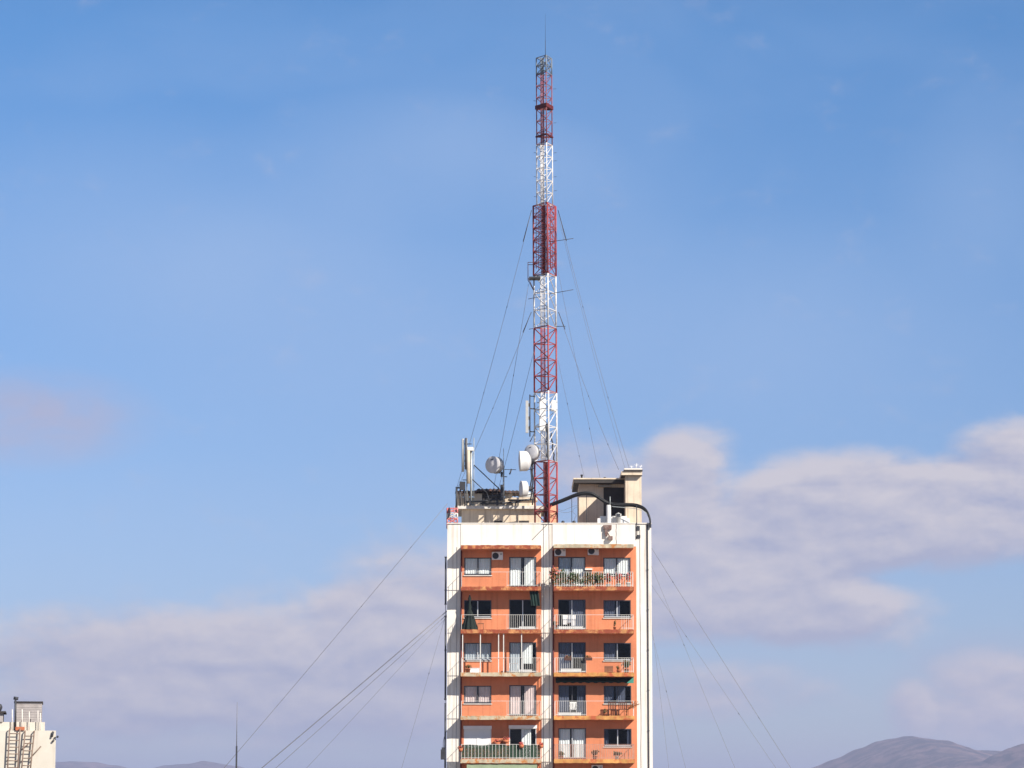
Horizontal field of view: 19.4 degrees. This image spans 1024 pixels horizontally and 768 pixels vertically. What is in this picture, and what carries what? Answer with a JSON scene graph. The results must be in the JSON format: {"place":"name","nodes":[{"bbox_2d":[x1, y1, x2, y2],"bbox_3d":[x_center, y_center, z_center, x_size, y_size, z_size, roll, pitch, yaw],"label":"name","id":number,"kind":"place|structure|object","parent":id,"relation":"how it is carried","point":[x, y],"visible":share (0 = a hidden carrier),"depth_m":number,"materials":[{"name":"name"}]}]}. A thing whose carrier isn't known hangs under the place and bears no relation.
{"place":"outdoors","nodes":[
{"label":"outdoors","id":0,"kind":"place"},
{"bbox_2d":[55,761,242,767],"bbox_3d":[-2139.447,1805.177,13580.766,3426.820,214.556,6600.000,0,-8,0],"label":"hills","id":1,"kind":"structure","parent":0,"point":[199,764],"depth_m":13723.77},
{"bbox_2d":[236,729,236,767],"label":"whip antenna","id":2,"kind":"object","parent":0,"point":[236,748],"visible":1,"depth_m":148.89,"materials":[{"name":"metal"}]},
{"bbox_2d":[0,0,1023,767],"label":"sky","id":3,"kind":"structure","parent":0,"point":[259,259],"materials":[{"name":"blue"}]},
{"bbox_2d":[813,736,1023,767],"bbox_3d":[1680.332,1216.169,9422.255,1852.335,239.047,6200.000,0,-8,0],"label":"hills","id":4,"kind":"structure","parent":0,"point":[908,752],"depth_m":9267.54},
{"bbox_2d":[982,744,1023,766],"bbox_3d":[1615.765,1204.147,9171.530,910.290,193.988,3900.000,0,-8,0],"label":"hills","id":5,"kind":"structure","parent":0,"point":[1014,755],"depth_m":8439.16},
{"label":"ground","id":6,"kind":"structure","parent":0,"visible":0},
{"bbox_2d":[0,697,58,767],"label":"neighbour building","id":7,"kind":"structure","parent":6,"relation":"on","point":[27,740],"depth_m":166.66,"materials":[{"name":"concrete"}]},
{"bbox_2d":[224,503,447,767],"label":"anchor cable","id":8,"kind":"object","parent":6,"relation":"on","point":[334,638],"visible":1,"depth_m":195.15,"materials":[{"name":"metal"}]},
{"bbox_2d":[444,468,652,767],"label":"apartment building","id":9,"kind":"structure","parent":6,"relation":"on","point":[493,698],"depth_m":194.55,"materials":[{"name":"paint"}]},
{"bbox_2d":[262,611,446,767],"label":"anchor cable","id":10,"kind":"object","parent":9,"relation":"attached to","point":[354,689],"visible":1,"depth_m":194.40,"materials":[{"name":"metal"}]},
{"bbox_2d":[276,617,443,767],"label":"anchor cable","id":11,"kind":"object","parent":9,"relation":"attached to","point":[360,692],"visible":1,"depth_m":194.39,"materials":[{"name":"metal"}]},
{"bbox_2d":[313,617,446,760],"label":"anchor cable","id":12,"kind":"object","parent":9,"relation":"attached to","point":[373,696],"visible":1,"depth_m":194.34,"materials":[{"name":"metal"}]},
{"bbox_2d":[402,612,446,765],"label":"anchor cable","id":13,"kind":"object","parent":9,"relation":"attached to","point":[423,692],"visible":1,"depth_m":194.41,"materials":[{"name":"metal"}]},
{"bbox_2d":[441,731,446,759],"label":"wall lamp","id":14,"kind":"object","parent":9,"relation":"attached to","point":[442,753],"visible":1,"depth_m":193.53,"materials":[{"name":"metal"}]},
{"bbox_2d":[446,508,457,527],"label":"lattice stub","id":15,"kind":"object","parent":9,"relation":"on","point":[450,518],"visible":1,"depth_m":196.22,"materials":[{"name":"red paint"}]},
{"bbox_2d":[456,482,464,511],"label":"equipment box","id":16,"kind":"object","parent":9,"relation":"on","point":[462,486],"visible":0.95,"depth_m":199.99,"materials":[{"name":"metal"}]},
{"bbox_2d":[465,664,471,672],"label":"potted plant","id":17,"kind":"object","parent":9,"relation":"on","point":[468,667],"visible":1,"depth_m":193.24,"materials":[{"name":"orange plant"}]},
{"bbox_2d":[462,594,476,629],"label":"folded parasol","id":18,"kind":"object","parent":9,"relation":"on","point":[469,622],"visible":1,"depth_m":193.77,"materials":[{"name":"fabric"}]},
{"bbox_2d":[470,668,479,672],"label":"white trough","id":19,"kind":"object","parent":9,"relation":"on","point":[473,670],"visible":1,"depth_m":193.24,"materials":[{"name":"plastic"}]},
{"bbox_2d":[463,600,491,618],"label":"window","id":20,"kind":"structure","parent":9,"relation":"in","point":[476,617],"depth_m":194.74,"materials":[{"name":"white glass"}]},
{"bbox_2d":[464,643,490,660],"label":"window","id":21,"kind":"structure","parent":9,"relation":"in","point":[471,650],"depth_m":194.55,"materials":[{"name":"white glass"}]},
{"bbox_2d":[464,686,490,703],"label":"window","id":22,"kind":"structure","parent":9,"relation":"in","point":[470,692],"depth_m":194.17,"materials":[{"name":"white glass"}]},
{"bbox_2d":[463,726,491,747],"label":"window","id":23,"kind":"structure","parent":9,"relation":"in","point":[472,734],"depth_m":193.70,"materials":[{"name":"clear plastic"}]},
{"bbox_2d":[464,558,491,575],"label":"window","id":24,"kind":"structure","parent":9,"relation":"in","point":[470,564],"depth_m":195.32,"materials":[{"name":"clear glass"}]},
{"bbox_2d":[462,438,499,505],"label":"antenna pole","id":25,"kind":"object","parent":9,"relation":"on","point":[468,460],"visible":1,"depth_m":200.25,"materials":[{"name":"metal"}]},
{"bbox_2d":[457,210,531,485],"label":"guy wire","id":26,"kind":"object","parent":9,"relation":"attached to","point":[502,323],"visible":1,"depth_m":200.78,"materials":[{"name":"metal"}]},
{"bbox_2d":[458,312,531,486],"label":"guy wire","id":27,"kind":"object","parent":9,"relation":"attached to","point":[501,387],"visible":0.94,"depth_m":200.19,"materials":[{"name":"metal"}]},
{"bbox_2d":[492,552,502,560],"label":"air conditioner","id":28,"kind":"object","parent":9,"relation":"attached to","point":[497,555],"visible":1,"depth_m":194.99,"materials":[{"name":"white plastic"}]},
{"bbox_2d":[466,494,531,505],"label":"pipe run","id":29,"kind":"object","parent":9,"relation":"on","point":[517,501],"visible":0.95,"depth_m":199.85,"materials":[{"name":"metal"}]},
{"bbox_2d":[502,736,509,742],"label":"flower pot","id":30,"kind":"object","parent":9,"relation":"attached to","point":[504,740],"visible":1,"depth_m":193.29,"materials":[{"name":"ceramic"}]},
{"bbox_2d":[500,449,515,505],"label":"antenna pole","id":31,"kind":"object","parent":9,"relation":"on","point":[502,490],"visible":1,"depth_m":200.16,"materials":[{"name":"metal"}]},
{"bbox_2d":[485,456,503,473],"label":"dish antenna","id":32,"kind":"object","parent":31,"relation":"attached to","point":[494,464],"visible":1,"depth_m":200.07,"materials":[{"name":"white paint"}]},
{"bbox_2d":[509,557,535,586],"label":"balcony door","id":33,"kind":"structure","parent":9,"relation":"in","point":[514,562],"depth_m":195.27,"materials":[{"name":"white glass"}]},
{"bbox_2d":[509,600,535,629],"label":"balcony door","id":34,"kind":"structure","parent":9,"relation":"in","point":[509,600],"depth_m":194.77,"materials":[{"name":"white glass"}]},
{"bbox_2d":[509,642,535,672],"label":"balcony door","id":35,"kind":"structure","parent":9,"relation":"in","point":[514,647],"depth_m":194.51,"materials":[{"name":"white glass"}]},
{"bbox_2d":[509,685,535,715],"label":"balcony door","id":36,"kind":"structure","parent":9,"relation":"in","point":[514,690],"depth_m":194.13,"materials":[{"name":"white glass"}]},
{"bbox_2d":[509,725,536,758],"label":"balcony door","id":37,"kind":"structure","parent":9,"relation":"in","point":[525,729],"depth_m":193.70,"materials":[{"name":"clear glass"}]},
{"bbox_2d":[520,669,531,672],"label":"white trough","id":38,"kind":"object","parent":9,"relation":"on","point":[529,670],"visible":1,"depth_m":193.23,"materials":[{"name":"plastic"}]},
{"bbox_2d":[519,626,534,629],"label":"white trough","id":39,"kind":"object","parent":9,"relation":"on","point":[529,627],"visible":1,"depth_m":193.60,"materials":[{"name":"plastic"}]},
{"bbox_2d":[528,40,572,522],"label":"lattice mast","id":40,"kind":"object","parent":9,"relation":"on","point":[542,106],"visible":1,"depth_m":199.18,"materials":[{"name":"red metal"}]},
{"bbox_2d":[492,284,528,494],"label":"guy wire","id":41,"kind":"object","parent":40,"relation":"attached to","point":[512,381],"visible":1,"depth_m":199.96,"materials":[{"name":"metal"}]},
{"bbox_2d":[494,352,533,502],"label":"guy wire","id":42,"kind":"object","parent":40,"relation":"attached to","point":[516,420],"visible":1,"depth_m":199.56,"materials":[{"name":"metal"}]},
{"bbox_2d":[518,451,534,470],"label":"dish antenna","id":43,"kind":"object","parent":40,"relation":"attached to","point":[525,460],"visible":1,"depth_m":196.45,"materials":[{"name":"white paint"}]},
{"bbox_2d":[519,481,534,495],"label":"dish antenna","id":44,"kind":"object","parent":40,"relation":"attached to","point":[525,488],"visible":1,"depth_m":196.59,"materials":[{"name":"white paint"}]},
{"bbox_2d":[526,395,534,441],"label":"panel antenna","id":45,"kind":"object","parent":40,"relation":"attached to","point":[528,408],"visible":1,"depth_m":197.87,"materials":[{"name":"grey plastic"}]},
{"bbox_2d":[524,444,539,460],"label":"dish antenna","id":46,"kind":"object","parent":40,"relation":"attached to","point":[533,451],"visible":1,"depth_m":197.50,"materials":[{"name":"white paint"}]},
{"bbox_2d":[537,397,546,430],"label":"panel antenna","id":47,"kind":"object","parent":40,"relation":"attached to","point":[541,414],"visible":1,"depth_m":197.98,"materials":[{"name":"white plastic"}]},
{"bbox_2d":[549,400,557,410],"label":"panel antenna","id":48,"kind":"object","parent":40,"relation":"attached to","point":[553,404],"visible":1,"depth_m":198.22,"materials":[{"name":"white plastic"}]},
{"bbox_2d":[558,362,584,477],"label":"guy wire","id":49,"kind":"object","parent":40,"relation":"attached to","point":[570,417],"visible":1,"depth_m":199.54,"materials":[{"name":"metal"}]},
{"bbox_2d":[558,272,599,475],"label":"guy wire","id":50,"kind":"object","parent":40,"relation":"attached to","point":[578,374],"visible":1,"depth_m":200.29,"materials":[{"name":"metal"}]},
{"bbox_2d":[558,312,618,469],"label":"guy wire","id":51,"kind":"object","parent":40,"relation":"attached to","point":[582,379],"visible":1,"depth_m":199.02,"materials":[{"name":"metal"}]},
{"bbox_2d":[558,210,628,466],"bbox_3d":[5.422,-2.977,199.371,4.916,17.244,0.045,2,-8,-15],"label":"guy wire","id":52,"kind":"object","parent":40,"relation":"attached to","point":[586,320],"visible":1,"depth_m":199.45,"materials":[{"name":"metal"}]},
{"bbox_2d":[549,568,560,586],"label":"potted plant","id":53,"kind":"object","parent":9,"relation":"on","point":[553,570],"visible":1,"depth_m":194.04,"materials":[{"name":"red plant"}]},
{"bbox_2d":[554,549,565,556],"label":"air conditioner","id":54,"kind":"object","parent":9,"relation":"attached to","point":[559,552],"visible":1,"depth_m":195.02,"materials":[{"name":"metal"}]},
{"bbox_2d":[557,569,568,585],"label":"potted plant","id":55,"kind":"object","parent":9,"relation":"on","point":[562,572],"visible":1,"depth_m":194.20,"materials":[{"name":"green plant"}]},
{"bbox_2d":[564,615,575,625],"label":"laundry rack","id":56,"kind":"object","parent":9,"relation":"on","point":[572,619],"visible":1,"depth_m":193.91,"materials":[{"name":"metal"}]},
{"bbox_2d":[558,712,581,715],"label":"white trough","id":57,"kind":"object","parent":9,"relation":"on","point":[569,713],"visible":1,"depth_m":192.84,"materials":[{"name":"plastic"}]},
{"bbox_2d":[558,626,582,629],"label":"white trough","id":58,"kind":"object","parent":9,"relation":"on","point":[575,627],"visible":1,"depth_m":193.60,"materials":[{"name":"plastic"}]},
{"bbox_2d":[562,668,580,672],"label":"white trough","id":59,"kind":"object","parent":9,"relation":"on","point":[572,670],"visible":1,"depth_m":193.24,"materials":[{"name":"plastic"}]},
{"bbox_2d":[558,557,585,586],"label":"balcony door","id":60,"kind":"structure","parent":9,"relation":"in","point":[569,564],"depth_m":195.32,"materials":[{"name":"white glass"}]},
{"bbox_2d":[558,600,585,628],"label":"balcony door","id":61,"kind":"structure","parent":9,"relation":"in","point":[576,607],"depth_m":194.89,"materials":[{"name":"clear glass"}]},
{"bbox_2d":[558,642,585,672],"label":"balcony door","id":62,"kind":"structure","parent":9,"relation":"in","point":[578,649],"depth_m":194.55,"materials":[{"name":"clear glass"}]},
{"bbox_2d":[558,685,585,715],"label":"balcony door","id":63,"kind":"structure","parent":9,"relation":"in","point":[563,690],"depth_m":194.13,"materials":[{"name":"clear glass"}]},
{"bbox_2d":[558,728,585,758],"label":"balcony door","id":64,"kind":"structure","parent":9,"relation":"in","point":[578,734],"depth_m":193.75,"materials":[{"name":"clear glass"}]},
{"bbox_2d":[568,572,578,585],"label":"potted plant","id":65,"kind":"object","parent":9,"relation":"on","point":[573,574],"visible":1,"depth_m":194.03,"materials":[{"name":"green plant"}]},
{"bbox_2d":[570,702,576,711],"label":"balcony chair","id":66,"kind":"object","parent":9,"relation":"on","point":[573,706],"visible":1,"depth_m":193.45,"materials":[{"name":"white plastic"}]},
{"bbox_2d":[552,573,603,586],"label":"climbing plant","id":67,"kind":"object","parent":9,"relation":"on","point":[568,581],"visible":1,"depth_m":193.98,"materials":[{"name":"green plant"}]},
{"bbox_2d":[585,571,593,586],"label":"potted plant","id":68,"kind":"object","parent":9,"relation":"on","point":[588,575],"visible":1,"depth_m":194.06,"materials":[{"name":"green plant"}]},
{"bbox_2d":[588,549,598,555],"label":"air conditioner","id":69,"kind":"object","parent":9,"relation":"attached to","point":[593,551],"visible":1,"depth_m":195.02,"materials":[{"name":"metal"}]},
{"bbox_2d":[591,749,598,758],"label":"potted plant","id":70,"kind":"object","parent":9,"relation":"on","point":[596,752],"visible":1,"depth_m":192.62,"materials":[{"name":"green plant"}]},
{"bbox_2d":[591,765,602,767],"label":"air conditioner","id":71,"kind":"object","parent":9,"relation":"attached to","point":[596,766],"visible":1,"depth_m":193.13,"materials":[{"name":"metal"}]},
{"bbox_2d":[592,571,602,586],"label":"potted plant","id":72,"kind":"object","parent":9,"relation":"on","point":[597,576],"visible":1,"depth_m":194.00,"materials":[{"name":"green plant"}]},
{"bbox_2d":[546,491,650,527],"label":"cable bundle","id":73,"kind":"object","parent":9,"relation":"on","point":[612,504],"visible":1,"depth_m":196.33,"materials":[{"name":"rubber"}]},
{"bbox_2d":[604,666,612,672],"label":"wooden crate","id":74,"kind":"object","parent":9,"relation":"on","point":[608,669],"visible":1,"depth_m":193.22,"materials":[{"name":"brown wood"}]},
{"bbox_2d":[604,573,612,586],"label":"potted plant","id":75,"kind":"object","parent":9,"relation":"on","point":[606,577],"visible":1,"depth_m":194.14,"materials":[{"name":"red plant"}]},
{"bbox_2d":[606,505,610,522],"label":"siren post","id":76,"kind":"object","parent":9,"relation":"on","point":[608,513],"visible":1,"depth_m":196.02,"materials":[{"name":"white metal"}]},
{"bbox_2d":[608,702,615,715],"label":"balcony chair","id":77,"kind":"object","parent":9,"relation":"on","point":[612,707],"visible":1,"depth_m":193.44,"materials":[{"name":"brown wood"}]},
{"bbox_2d":[603,558,630,575],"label":"window","id":78,"kind":"structure","parent":9,"relation":"in","point":[616,565],"depth_m":195.32,"materials":[{"name":"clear glass"}]},
{"bbox_2d":[603,600,630,618],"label":"window","id":79,"kind":"structure","parent":9,"relation":"in","point":[608,605],"depth_m":194.89,"materials":[{"name":"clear glass"}]},
{"bbox_2d":[604,643,630,660],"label":"window","id":80,"kind":"structure","parent":9,"relation":"in","point":[609,648],"depth_m":194.51,"materials":[{"name":"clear glass"}]},
{"bbox_2d":[604,686,630,703],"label":"window","id":81,"kind":"structure","parent":9,"relation":"in","point":[608,690],"depth_m":194.17,"materials":[{"name":"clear glass"}]},
{"bbox_2d":[603,729,631,747],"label":"window","id":82,"kind":"structure","parent":9,"relation":"in","point":[605,730],"depth_m":193.75,"materials":[{"name":"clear glass"}]},
{"bbox_2d":[615,513,620,522],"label":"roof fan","id":83,"kind":"object","parent":9,"relation":"on","point":[618,517],"visible":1,"depth_m":195.97},
{"bbox_2d":[614,573,622,586],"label":"potted plant","id":84,"kind":"object","parent":9,"relation":"on","point":[619,575],"visible":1,"depth_m":194.13,"materials":[{"name":"red plant"}]},
{"bbox_2d":[614,751,622,758],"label":"potted plant","id":85,"kind":"object","parent":9,"relation":"on","point":[616,753],"visible":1,"depth_m":192.64,"materials":[{"name":"green plant"}]},
{"bbox_2d":[618,702,626,715],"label":"balcony chair","id":86,"kind":"object","parent":9,"relation":"on","point":[622,707],"visible":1,"depth_m":193.45,"materials":[{"name":"brown wood"}]},
{"bbox_2d":[621,660,630,672],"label":"potted plant","id":87,"kind":"object","parent":9,"relation":"on","point":[628,665],"visible":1,"depth_m":193.34,"materials":[{"name":"green plant"}]},
{"bbox_2d":[626,572,631,586],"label":"potted plant","id":88,"kind":"object","parent":9,"relation":"on","point":[627,579],"visible":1,"depth_m":194.13,"materials":[{"name":"pink plant"}]},
{"bbox_2d":[625,701,639,715],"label":"dry branch","id":89,"kind":"object","parent":9,"relation":"on","point":[632,705],"visible":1,"depth_m":192.82,"materials":[{"name":"orange plant"}]},
{"bbox_2d":[652,628,668,765],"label":"anchor cable","id":90,"kind":"object","parent":9,"relation":"attached to","point":[660,697],"visible":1,"depth_m":194.34,"materials":[{"name":"metal"}]},
{"bbox_2d":[652,635,685,767],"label":"anchor cable","id":91,"kind":"object","parent":9,"relation":"attached to","point":[666,691],"visible":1,"depth_m":194.51,"materials":[{"name":"metal"}]},
{"bbox_2d":[652,568,733,764],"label":"anchor cable","id":92,"kind":"object","parent":9,"relation":"attached to","point":[692,665],"visible":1,"depth_m":194.65,"materials":[{"name":"metal"}]},
{"bbox_2d":[652,586,775,767],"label":"anchor cable","id":93,"kind":"object","parent":9,"relation":"attached to","point":[713,676],"visible":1,"depth_m":194.54,"materials":[{"name":"metal"}]},
{"bbox_2d":[652,549,790,767],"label":"anchor cable","id":94,"kind":"object","parent":9,"relation":"attached to","point":[720,657],"visible":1,"depth_m":194.71,"materials":[{"name":"metal"}]}
]}

